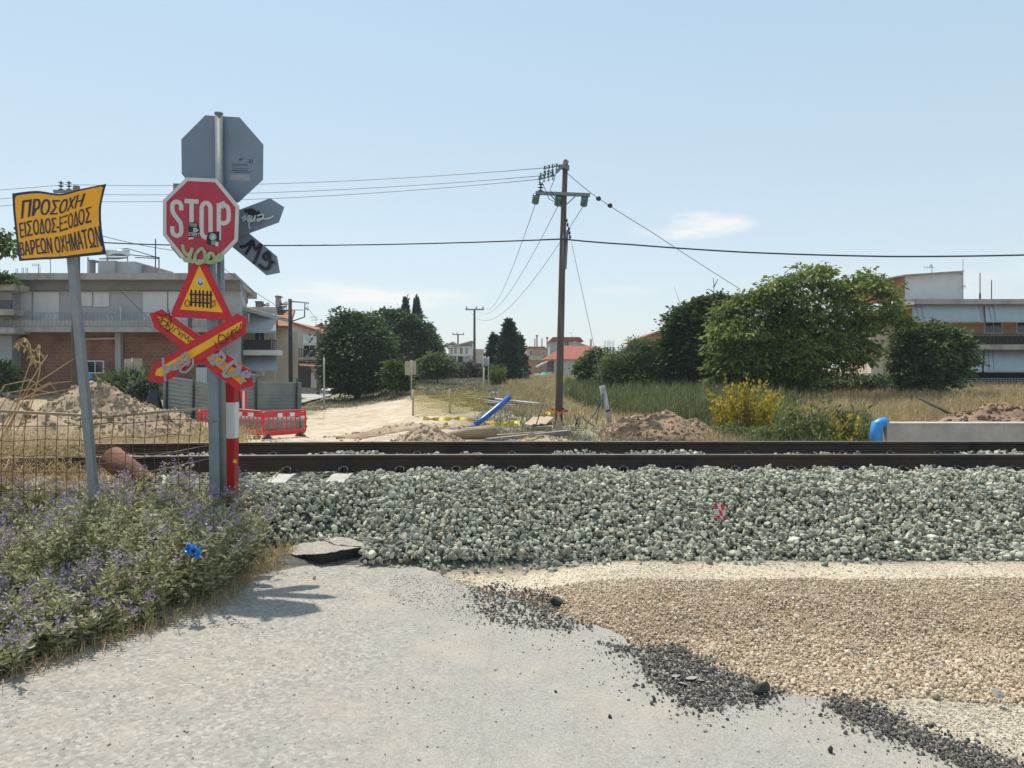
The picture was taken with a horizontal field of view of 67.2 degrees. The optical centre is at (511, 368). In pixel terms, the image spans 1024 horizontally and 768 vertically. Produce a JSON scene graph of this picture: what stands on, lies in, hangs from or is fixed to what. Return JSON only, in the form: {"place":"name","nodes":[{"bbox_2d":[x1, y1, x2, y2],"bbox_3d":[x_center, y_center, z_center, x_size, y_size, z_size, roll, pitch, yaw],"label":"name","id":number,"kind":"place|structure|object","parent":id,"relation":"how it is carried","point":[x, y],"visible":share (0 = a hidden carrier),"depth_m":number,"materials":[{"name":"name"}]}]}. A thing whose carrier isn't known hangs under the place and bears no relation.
{"place":"outdoors","nodes":[
{"label":"outdoors","id":0,"kind":"place"},
{"bbox_2d":[301,387,331,402],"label":"street","id":1,"kind":"structure","parent":0,"point":[306,397],"depth_m":59.68,"materials":[{"name":"concrete"}]},
{"bbox_2d":[301,377,594,440],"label":"dry grass","id":2,"kind":"structure","parent":0,"point":[429,384],"depth_m":49.13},
{"bbox_2d":[0,565,984,767],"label":"road","id":3,"kind":"structure","parent":0,"point":[324,694],"depth_m":3.83,"materials":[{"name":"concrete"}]},
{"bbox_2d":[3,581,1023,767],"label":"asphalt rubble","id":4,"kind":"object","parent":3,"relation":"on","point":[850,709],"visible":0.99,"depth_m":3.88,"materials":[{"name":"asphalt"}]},
{"bbox_2d":[751,681,769,694],"bbox_3d":[1.259,1.614,3.890,0.096,0.075,0.068,0,0,0],"label":"asphalt chunk","id":5,"kind":"object","parent":3,"relation":"on","point":[760,688],"visible":0.99,"depth_m":3.87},
{"bbox_2d":[0,369,1023,767],"bbox_3d":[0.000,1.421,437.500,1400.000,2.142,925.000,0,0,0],"label":"ground","id":6,"kind":"structure","parent":0,"point":[342,419],"depth_m":6.24,"materials":[{"name":"soil"}]},
{"bbox_2d":[0,227,18,260],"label":"overhanging tree","id":7,"kind":"object","parent":6,"relation":"on","point":[6,247],"visible":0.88,"depth_m":19.95,"materials":[{"name":"green plant"}]},
{"bbox_2d":[0,359,28,397],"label":"garden bush","id":8,"kind":"object","parent":6,"relation":"on","point":[10,373],"visible":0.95,"depth_m":39.82,"materials":[{"name":"green plant"}]},
{"bbox_2d":[0,284,29,394],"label":"house","id":9,"kind":"structure","parent":6,"relation":"on","point":[10,302],"depth_m":43.05,"materials":[{"name":"grey paint"}]},
{"bbox_2d":[0,269,25,286],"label":"balcony plant","id":10,"kind":"object","parent":9,"relation":"on","point":[5,277],"visible":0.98,"depth_m":41.74,"materials":[{"name":"green plant"}]},
{"bbox_2d":[0,338,74,437],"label":"dry weed","id":11,"kind":"object","parent":6,"relation":"on","point":[31,357],"visible":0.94,"depth_m":15.19,"materials":[{"name":"plant"}]},
{"bbox_2d":[0,398,99,443],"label":"straw mound","id":12,"kind":"object","parent":6,"relation":"on","point":[49,420],"visible":0.32,"depth_m":19.01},
{"bbox_2d":[12,184,105,530],"bbox_3d":[-3.726,0.136,6.331,0.778,3.334,0.188,0,0,0],"label":"warning sign","id":13,"kind":"object","parent":6,"relation":"on","point":[68,225],"visible":1,"depth_m":6.32,"materials":[{"name":"metal"}]},
{"bbox_2d":[0,421,128,522],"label":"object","id":14,"kind":"object","parent":6,"relation":"on","point":[32,451],"visible":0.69,"depth_m":8.03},
{"bbox_2d":[53,181,79,385],"bbox_3d":[-19.137,-3.026,33.437,1.341,10.209,0.501,0,0,0],"label":"utility pole","id":15,"kind":"object","parent":6,"relation":"on","point":[74,378],"visible":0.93,"depth_m":33.34,"materials":[{"name":"metal"}]},
{"bbox_2d":[0,407,207,517],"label":"wire fence","id":16,"kind":"object","parent":6,"relation":"on","point":[101,417],"visible":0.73,"depth_m":6.95,"materials":[{"name":"metal"}]},
{"bbox_2d":[62,362,162,397],"bbox_3d":[-20.075,0.854,39.826,5.479,2.557,4.500,0,0,21],"label":"bush","id":17,"kind":"object","parent":6,"relation":"on","point":[120,380],"visible":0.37,"depth_m":39.44,"materials":[{"name":"green plant"}]},
{"bbox_2d":[35,378,207,442],"bbox_3d":[-11.697,1.352,21.995,7.233,2.195,6.645,0,0,0],"label":"rubble mound","id":18,"kind":"object","parent":6,"relation":"on","point":[107,399],"visible":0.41,"depth_m":21.09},
{"bbox_2d":[0,239,256,395],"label":"brick house","id":19,"kind":"structure","parent":6,"relation":"on","point":[119,328],"depth_m":44.00,"materials":[{"name":"grey paint"}]},
{"bbox_2d":[81,292,92,305],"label":"window","id":20,"kind":"structure","parent":19,"relation":"in","point":[87,297],"depth_m":43.98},
{"bbox_2d":[87,361,103,373],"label":"window","id":21,"kind":"structure","parent":19,"relation":"in","point":[93,366],"depth_m":43.98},
{"bbox_2d":[93,292,109,306],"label":"window","id":22,"kind":"structure","parent":19,"relation":"in","point":[100,299],"depth_m":43.98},
{"bbox_2d":[99,249,129,260],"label":"solar water heater","id":23,"kind":"object","parent":19,"relation":"on","point":[117,253],"visible":0.92,"depth_m":46.83,"materials":[{"name":"metal"}]},
{"bbox_2d":[0,420,265,444],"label":"straw cover","id":24,"kind":"object","parent":6,"relation":"on","point":[194,438],"visible":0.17,"depth_m":19.47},
{"bbox_2d":[124,358,141,373],"bbox_3d":[-19.688,0.553,39.975,0.935,2.246,0.129,0,0,0],"label":"notice board","id":25,"kind":"object","parent":6,"relation":"on","point":[136,363],"visible":0.68,"depth_m":40.00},
{"bbox_2d":[0,454,284,677],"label":"flowering weeds","id":26,"kind":"object","parent":6,"relation":"on","point":[68,571],"visible":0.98,"depth_m":5.56,"materials":[{"name":"green plant"}]},
{"bbox_2d":[184,541,201,559],"bbox_3d":[-2.122,1.207,5.129,0.116,0.108,0.100,0,0,0],"label":"plastic scrap","id":27,"kind":"object","parent":26,"relation":"on","point":[191,549],"visible":1,"depth_m":5.12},
{"bbox_2d":[123,376,161,401],"bbox_3d":[-18.198,1.102,37.997,1.843,1.584,2.104,0,0,-28],"label":"garden bush","id":28,"kind":"object","parent":6,"relation":"on","point":[140,388],"visible":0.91,"depth_m":37.69,"materials":[{"name":"green plant"}]},
{"bbox_2d":[0,542,286,685],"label":"dry grass fringe","id":29,"kind":"object","parent":6,"relation":"on","point":[164,617],"visible":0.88,"depth_m":4.90,"materials":[{"name":"plant"}]},
{"bbox_2d":[146,387,162,408],"bbox_3d":[-14.231,1.340,30.500,0.776,1.249,0.591,0,0,0],"label":"tarp bundle","id":30,"kind":"object","parent":6,"relation":"on","point":[153,397],"visible":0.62,"depth_m":30.39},
{"bbox_2d":[163,375,207,420],"bbox_3d":[-13.150,1.184,31.210,1.847,2.160,0.134,0,0,-16],"label":"corrugated fence","id":31,"kind":"object","parent":6,"relation":"on","point":[180,393],"visible":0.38,"depth_m":31.22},
{"bbox_2d":[148,177,253,506],"bbox_3d":[-2.777,0.021,6.905,0.942,3.460,0.185,0,0,0],"label":"railway sign post","id":32,"kind":"object","parent":6,"relation":"on","point":[200,224],"visible":1,"depth_m":6.86,"materials":[{"name":"metal"}]},
{"bbox_2d":[171,112,283,513],"bbox_3d":[-2.633,-0.299,7.084,1.053,4.098,0.124,0,0,0],"label":"railway sign post","id":33,"kind":"object","parent":6,"relation":"on","point":[226,152],"visible":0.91,"depth_m":7.11,"materials":[{"name":"metal"}]},
{"bbox_2d":[226,382,238,511],"bbox_3d":[-2.634,0.883,7.215,0.111,1.635,0.114,0,0,0],"label":"marker post","id":34,"kind":"object","parent":6,"relation":"on","point":[232,422],"visible":0.5,"depth_m":7.16,"materials":[{"name":"metal"}]},
{"bbox_2d":[239,374,255,411],"bbox_3d":[-13.141,1.090,36.209,2.092,2.524,0.133,0,0,-14],"label":"corrugated fence","id":35,"kind":"object","parent":6,"relation":"on","point":[249,390],"visible":0.05,"depth_m":36.44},
{"bbox_2d":[239,409,265,438],"bbox_3d":[-9.198,1.847,26.350,1.558,1.053,0.520,0,0,4],"label":"barrier","id":36,"kind":"object","parent":6,"relation":"on","point":[249,414],"visible":0.4,"depth_m":26.31,"materials":[{"name":"red plastic"}]},
{"bbox_2d":[242,306,287,381],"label":"awning house","id":37,"kind":"structure","parent":6,"relation":"on","point":[260,351],"depth_m":46.29,"materials":[{"name":"beige paint"}]},
{"bbox_2d":[246,537,296,572],"bbox_3d":[-2.094,1.566,6.544,0.729,0.168,0.907,0,0,-26],"label":"dry grass clump","id":38,"kind":"object","parent":6,"relation":"on","point":[281,550],"visible":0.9,"depth_m":6.53,"materials":[{"name":"plant"}]},
{"bbox_2d":[239,416,304,431],"bbox_3d":[-9.353,2.127,29.504,2.691,0.772,0.680,0,0,-22],"label":"barrier","id":39,"kind":"object","parent":6,"relation":"on","point":[302,422],"visible":0.49,"depth_m":29.35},
{"bbox_2d":[255,296,297,381],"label":"tile roof house","id":40,"kind":"structure","parent":6,"relation":"on","point":[282,344],"depth_m":50.00,"materials":[{"name":"beige paint"}]},
{"bbox_2d":[253,378,301,416],"bbox_3d":[-10.846,1.496,35.714,2.339,2.194,0.143,0,0,-40],"label":"corrugated fence","id":41,"kind":"object","parent":6,"relation":"on","point":[270,396],"visible":0.73,"depth_m":35.73,"materials":[{"name":"metal"}]},
{"bbox_2d":[260,409,306,438],"bbox_3d":[-7.819,1.891,26.450,0.520,0.970,1.984,0,0,35],"label":"barrier","id":42,"kind":"object","parent":6,"relation":"on","point":[297,432],"visible":0.97,"depth_m":26.39,"materials":[{"name":"red plastic"}]},
{"bbox_2d":[288,299,308,381],"bbox_3d":[-11.086,-0.489,40.000,1.082,6.295,0.236,0,0,0],"label":"utility pole","id":43,"kind":"object","parent":6,"relation":"on","point":[290,357],"visible":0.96,"depth_m":39.93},
{"bbox_2d":[268,451,329,483],"bbox_3d":[-2.400,1.183,9.084,0.260,0.275,2.580,0,0,0],"label":"sleeper","id":44,"kind":"object","parent":6,"relation":"on","point":[288,475],"visible":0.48,"depth_m":8.14,"materials":[{"name":"concrete"}]},
{"bbox_2d":[292,322,325,392],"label":"canopy house","id":45,"kind":"structure","parent":6,"relation":"on","point":[306,378],"depth_m":65.90,"materials":[{"name":"beige paint"}]},
{"bbox_2d":[288,538,360,562],"bbox_3d":[-1.903,1.634,6.982,0.434,0.205,1.363,0,0,-45],"label":"asphalt slab","id":46,"kind":"object","parent":6,"relation":"on","point":[319,551],"depth_m":6.61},
{"bbox_2d":[315,536,364,546],"bbox_3d":[-1.559,1.589,6.945,0.234,0.131,0.856,0,0,-36],"label":"asphalt slab","id":47,"kind":"object","parent":46,"relation":"on","point":[344,541],"depth_m":6.83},
{"bbox_2d":[325,451,371,483],"bbox_3d":[-1.800,1.183,9.113,0.260,0.275,2.580,0,0,0],"label":"sleeper","id":48,"kind":"object","parent":6,"relation":"on","point":[340,476],"visible":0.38,"depth_m":8.14,"materials":[{"name":"concrete"}]},
{"bbox_2d":[300,305,411,400],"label":"round tree","id":49,"kind":"object","parent":6,"relation":"on","point":[354,348],"visible":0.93,"depth_m":53.73,"materials":[{"name":"green plant"}]},
{"bbox_2d":[323,422,464,438],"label":"sand ridge","id":50,"kind":"structure","parent":6,"relation":"on","point":[391,429],"depth_m":26.60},
{"bbox_2d":[374,357,418,393],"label":"leafy shrub","id":51,"kind":"object","parent":6,"relation":"on","point":[395,377],"visible":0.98,"depth_m":49.59,"materials":[{"name":"green plant"}]},
{"bbox_2d":[368,305,442,369],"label":"pine tree","id":52,"kind":"object","parent":6,"relation":"on","point":[410,329],"visible":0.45,"depth_m":71.59,"materials":[{"name":"green plant"}]},
{"bbox_2d":[405,360,415,399],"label":"notice board","id":53,"kind":"object","parent":6,"relation":"on","point":[410,367],"visible":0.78,"depth_m":46.09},
{"bbox_2d":[412,293,423,380],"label":"cypress","id":54,"kind":"object","parent":6,"relation":"on","point":[416,306],"visible":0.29,"depth_m":75.74,"materials":[{"name":"green plant"}]},
{"bbox_2d":[390,424,464,440],"bbox_3d":[-2.315,1.868,20.603,2.316,0.816,2.530,0,0,0],"label":"rubble mound","id":55,"kind":"object","parent":6,"relation":"on","point":[423,432],"visible":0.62,"depth_m":20.08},
{"bbox_2d":[414,349,463,382],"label":"leafy bush","id":56,"kind":"object","parent":6,"relation":"on","point":[440,365],"visible":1,"depth_m":65.39,"materials":[{"name":"green plant"}]},
{"bbox_2d":[422,327,456,377],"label":"dark tree","id":57,"kind":"object","parent":6,"relation":"on","point":[437,347],"visible":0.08,"depth_m":79.34,"materials":[{"name":"green plant"}]},
{"bbox_2d":[412,389,487,415],"bbox_3d":[-2.762,1.569,35.268,0.230,1.381,5.505,0,0,35],"label":"safety net","id":58,"kind":"object","parent":6,"relation":"on","point":[449,403],"visible":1,"depth_m":35.13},
{"bbox_2d":[423,416,499,424],"bbox_3d":[-1.893,1.985,29.869,0.485,0.250,4.804,0,0,-42],"label":"barrier tape","id":59,"kind":"object","parent":6,"relation":"on","point":[450,418],"visible":0.79,"depth_m":30.36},
{"bbox_2d":[444,341,483,363],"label":"modern house","id":60,"kind":"structure","parent":6,"relation":"on","point":[461,352],"depth_m":128.00,"materials":[{"name":"white paint"}]},
{"bbox_2d":[460,359,482,377],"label":"olive bush","id":61,"kind":"object","parent":6,"relation":"on","point":[474,368],"visible":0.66,"depth_m":84.56,"materials":[{"name":"green plant"}]},
{"bbox_2d":[448,425,496,439],"bbox_3d":[-1.155,1.760,21.314,1.425,0.422,0.420,0,0,-15],"label":"log","id":62,"kind":"object","parent":6,"relation":"on","point":[479,432],"visible":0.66,"depth_m":21.23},
{"bbox_2d":[465,306,483,363],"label":"utility pole","id":63,"kind":"object","parent":6,"relation":"on","point":[474,336],"visible":0.94,"depth_m":99.89,"materials":[{"name":"metal"}]},
{"bbox_2d":[461,395,511,428],"bbox_3d":[-0.729,1.396,22.995,1.866,1.217,0.336,0,0,-37],"label":"blue pipe","id":64,"kind":"object","parent":6,"relation":"on","point":[493,410],"visible":0.78,"depth_m":23.01,"materials":[{"name":"plastic"}]},
{"bbox_2d":[479,331,498,379],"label":"fir tree","id":65,"kind":"object","parent":6,"relation":"on","point":[490,348],"visible":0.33,"depth_m":77.53,"materials":[{"name":"green plant"}]},
{"bbox_2d":[486,363,508,384],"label":"bush","id":66,"kind":"object","parent":6,"relation":"on","point":[497,375],"visible":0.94,"depth_m":63.38,"materials":[{"name":"green plant"}]},
{"bbox_2d":[489,317,530,379],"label":"fir tree","id":67,"kind":"object","parent":6,"relation":"on","point":[508,355],"visible":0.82,"depth_m":75.26,"materials":[{"name":"green plant"}]},
{"bbox_2d":[5,560,1023,767],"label":"pebbles","id":68,"kind":"object","parent":6,"relation":"on","point":[973,727],"visible":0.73,"depth_m":3.91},
{"bbox_2d":[15,449,1023,574],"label":"ballast","id":69,"kind":"structure","parent":6,"relation":"on","point":[926,484],"depth_m":7.13,"materials":[{"name":"gravel"}]},
{"bbox_2d":[100,447,154,493],"bbox_3d":[-3.671,0.989,7.401,0.616,0.462,0.236,0,0,23],"label":"rusty pipe","id":70,"kind":"object","parent":69,"relation":"on","point":[105,459],"visible":0.6,"depth_m":7.35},
{"bbox_2d":[518,332,532,375],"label":"fir tree","id":71,"kind":"object","parent":6,"relation":"on","point":[523,340],"visible":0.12,"depth_m":78.73,"materials":[{"name":"green plant"}]},
{"bbox_2d":[485,430,570,440],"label":"timber beam","id":72,"kind":"structure","parent":6,"relation":"on","point":[554,433],"depth_m":21.50,"materials":[{"name":"grey wood"}]},
{"bbox_2d":[526,335,547,372],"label":"orange house","id":73,"kind":"structure","parent":6,"relation":"on","point":[536,354],"depth_m":140.00,"materials":[{"name":"pink paint"}]},
{"bbox_2d":[524,416,553,431],"bbox_3d":[0.883,1.820,25.052,0.978,0.539,0.809,0,0,0],"label":"pallet","id":74,"kind":"object","parent":6,"relation":"on","point":[542,421],"visible":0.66,"depth_m":24.98,"materials":[{"name":"grey wood"}]},
{"bbox_2d":[508,432,580,440],"bbox_3d":[0.667,1.849,19.185,3.559,0.581,2.085,0,0,0],"label":"rubble mound","id":75,"kind":"object","parent":6,"relation":"on","point":[531,436],"visible":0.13,"depth_m":19.09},
{"bbox_2d":[532,159,589,425],"bbox_3d":[1.670,-2.418,26.442,2.000,9.600,0.413,0,0,0],"label":"utility pole","id":76,"kind":"object","parent":6,"relation":"on","point":[560,198],"visible":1,"depth_m":26.40,"materials":[{"name":"wood"}]},
{"bbox_2d":[2,176,536,198],"bbox_3d":[-18.216,-7.417,32.613,40.241,1.619,0.885,0,0,17],"label":"overhead wire","id":77,"kind":"object","parent":76,"relation":"attached to","point":[365,188],"visible":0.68,"depth_m":28.35,"materials":[{"name":"metal"}]},
{"bbox_2d":[4,179,536,205],"bbox_3d":[-18.227,-7.165,32.662,40.192,1.384,0.986,0,0,17],"label":"overhead wire","id":78,"kind":"object","parent":76,"relation":"attached to","point":[318,196],"visible":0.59,"depth_m":29.01,"materials":[{"name":"metal"}]},
{"bbox_2d":[2,168,540,189],"bbox_3d":[-18.153,-7.764,32.567,40.388,1.764,0.787,0,0,17],"label":"overhead wire","id":79,"kind":"object","parent":76,"relation":"attached to","point":[283,183],"visible":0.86,"depth_m":29.34,"materials":[{"name":"metal"}]},
{"bbox_2d":[7,238,562,245],"bbox_3d":[-13.283,-5.095,29.857,30.828,1.342,0.426,0,0,12],"label":"overhead cable","id":80,"kind":"object","parent":76,"relation":"attached to","point":[370,244],"visible":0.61,"depth_m":27.70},
{"bbox_2d":[562,238,1023,256],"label":"overhead cable","id":81,"kind":"object","parent":76,"relation":"attached to","point":[793,253],"visible":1,"depth_m":24.89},
{"bbox_2d":[550,452,579,479],"bbox_3d":[0.600,1.183,9.150,0.260,0.275,2.580,0,0,0],"label":"sleeper","id":82,"kind":"object","parent":6,"relation":"on","point":[567,467],"visible":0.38,"depth_m":8.28,"materials":[{"name":"concrete"}]},
{"bbox_2d":[0,454,1023,474],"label":"rail","id":83,"kind":"object","parent":82,"relation":"on","point":[310,463],"visible":0.72,"depth_m":8.37,"materials":[{"name":"metal"}]},
{"bbox_2d":[0,441,1023,456],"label":"rail","id":84,"kind":"object","parent":82,"relation":"on","point":[623,447],"visible":0.66,"depth_m":9.88,"materials":[{"name":"metal"}]},
{"bbox_2d":[547,337,591,373],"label":"grey house","id":85,"kind":"structure","parent":6,"relation":"on","point":[568,341],"depth_m":129.50,"materials":[{"name":"paint"}]},
{"bbox_2d":[535,346,606,375],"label":"white house","id":86,"kind":"structure","parent":6,"relation":"on","point":[571,353],"depth_m":104.30,"materials":[{"name":"paint"}]},
{"bbox_2d":[496,372,653,430],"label":"dry grass","id":87,"kind":"structure","parent":6,"relation":"on","point":[534,383],"depth_m":41.78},
{"bbox_2d":[568,345,610,382],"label":"sapling","id":88,"kind":"object","parent":6,"relation":"on","point":[583,366],"visible":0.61,"depth_m":53.51,"materials":[{"name":"green plant"}]},
{"bbox_2d":[560,430,670,440],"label":"track weeds","id":89,"kind":"object","parent":6,"relation":"on","point":[587,437],"visible":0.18,"depth_m":21.39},
{"bbox_2d":[591,335,674,389],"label":"feathery bush","id":90,"kind":"object","parent":6,"relation":"on","point":[633,364],"visible":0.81,"depth_m":46.25,"materials":[{"name":"green plant"}]},
{"bbox_2d":[596,409,716,440],"bbox_3d":[4.598,1.741,23.395,4.010,1.025,3.942,0,0,0],"label":"earth mound","id":91,"kind":"object","parent":6,"relation":"on","point":[665,425],"visible":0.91,"depth_m":22.25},
{"bbox_2d":[599,385,611,422],"bbox_3d":[2.947,1.096,24.245,0.388,1.200,0.245,0,0,0],"label":"guy tube","id":92,"kind":"object","parent":91,"relation":"on","point":[603,392],"visible":1,"depth_m":24.20,"materials":[{"name":"metal"}]},
{"bbox_2d":[563,374,808,424],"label":"reeds","id":93,"kind":"object","parent":6,"relation":"on","point":[686,400],"visible":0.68,"depth_m":34.28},
{"bbox_2d":[647,288,733,385],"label":"mulberry tree","id":94,"kind":"object","parent":6,"relation":"on","point":[681,329],"visible":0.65,"depth_m":45.17,"materials":[{"name":"green plant"}]},
{"bbox_2d":[702,422,754,440],"bbox_3d":[5.800,1.837,20.427,1.825,0.749,3.610,0,0,0],"label":"dry grass edge","id":95,"kind":"object","parent":6,"relation":"on","point":[715,437],"visible":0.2,"depth_m":20.26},
{"bbox_2d":[705,373,784,434],"bbox_3d":[7.160,1.132,23.774,2.700,2.072,2.091,0,0,0],"label":"yellow shrub","id":96,"kind":"object","parent":6,"relation":"on","point":[765,411],"visible":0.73,"depth_m":23.43,"materials":[{"name":"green plant"}]},
{"bbox_2d":[716,420,785,440],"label":"green weeds","id":97,"kind":"object","parent":6,"relation":"on","point":[760,431],"visible":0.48,"depth_m":20.79,"materials":[{"name":"green plant"}]},
{"bbox_2d":[693,406,883,440],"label":"ditch weeds","id":98,"kind":"object","parent":6,"relation":"on","point":[768,438],"visible":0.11,"depth_m":21.66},
{"bbox_2d":[694,261,924,396],"bbox_3d":[14.951,-1.810,38.676,11.772,7.561,5.943,0,0,0],"label":"walnut tree","id":99,"kind":"object","parent":6,"relation":"on","point":[774,346],"visible":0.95,"depth_m":37.82,"materials":[{"name":"green plant"}]},
{"bbox_2d":[770,394,872,440],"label":"green weeds","id":100,"kind":"object","parent":6,"relation":"on","point":[812,431],"visible":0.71,"depth_m":20.33,"materials":[{"name":"green plant"}]},
{"bbox_2d":[827,411,862,440],"bbox_3d":[8.737,1.641,19.992,1.039,1.156,0.708,0,0,-44],"label":"yellow shrub","id":101,"kind":"object","parent":6,"relation":"on","point":[839,434],"visible":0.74,"depth_m":19.99,"materials":[{"name":"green plant"}]},
{"bbox_2d":[811,372,909,393],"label":"undergrowth shrub","id":102,"kind":"object","parent":6,"relation":"on","point":[871,383],"visible":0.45,"depth_m":41.72,"materials":[{"name":"green plant"}]},
{"bbox_2d":[847,271,1023,387],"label":"awning house","id":103,"kind":"structure","parent":6,"relation":"on","point":[996,326],"depth_m":50.79,"materials":[{"name":"white paint"}]},
{"bbox_2d":[984,319,1002,333],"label":"window","id":104,"kind":"structure","parent":103,"relation":"in","point":[989,327],"depth_m":51.97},
{"bbox_2d":[881,317,990,395],"bbox_3d":[21.584,-0.446,40.117,5.122,4.565,4.427,0,0,-36],"label":"laurel tree","id":105,"kind":"object","parent":6,"relation":"on","point":[936,355],"visible":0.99,"depth_m":39.35,"materials":[{"name":"green plant"}]},
{"bbox_2d":[883,422,1023,440],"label":"concrete wall","id":106,"kind":"structure","parent":6,"relation":"on","point":[953,431],"depth_m":17.50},
{"bbox_2d":[870,417,888,440],"bbox_3d":[8.400,1.508,17.610,0.430,0.815,0.295,0,0,0],"label":"blue pipe bend","id":107,"kind":"object","parent":106,"relation":"attached to","point":[878,425],"visible":0.77,"depth_m":17.50,"materials":[{"name":"plastic"}]},
{"bbox_2d":[925,401,1023,421],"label":"earth mound","id":108,"kind":"object","parent":6,"relation":"on","point":[1000,411],"visible":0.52,"depth_m":23.98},
{"bbox_2d":[958,378,1023,385],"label":"picket fence","id":109,"kind":"object","parent":6,"relation":"on","point":[997,381],"visible":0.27,"depth_m":49.48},
{"bbox_2d":[0,0,1023,368],"label":"sky","id":110,"kind":"structure","parent":0,"point":[834,127],"materials":[{"name":"blue"}]},
{"bbox_2d":[458,575,1023,705],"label":"gravel","id":111,"kind":"structure","parent":0,"point":[965,660],"depth_m":4.92,"materials":[{"name":"gravel"}]},
{"bbox_2d":[779,380,1023,440],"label":"straw grass","id":112,"kind":"structure","parent":0,"point":[890,405],"depth_m":33.50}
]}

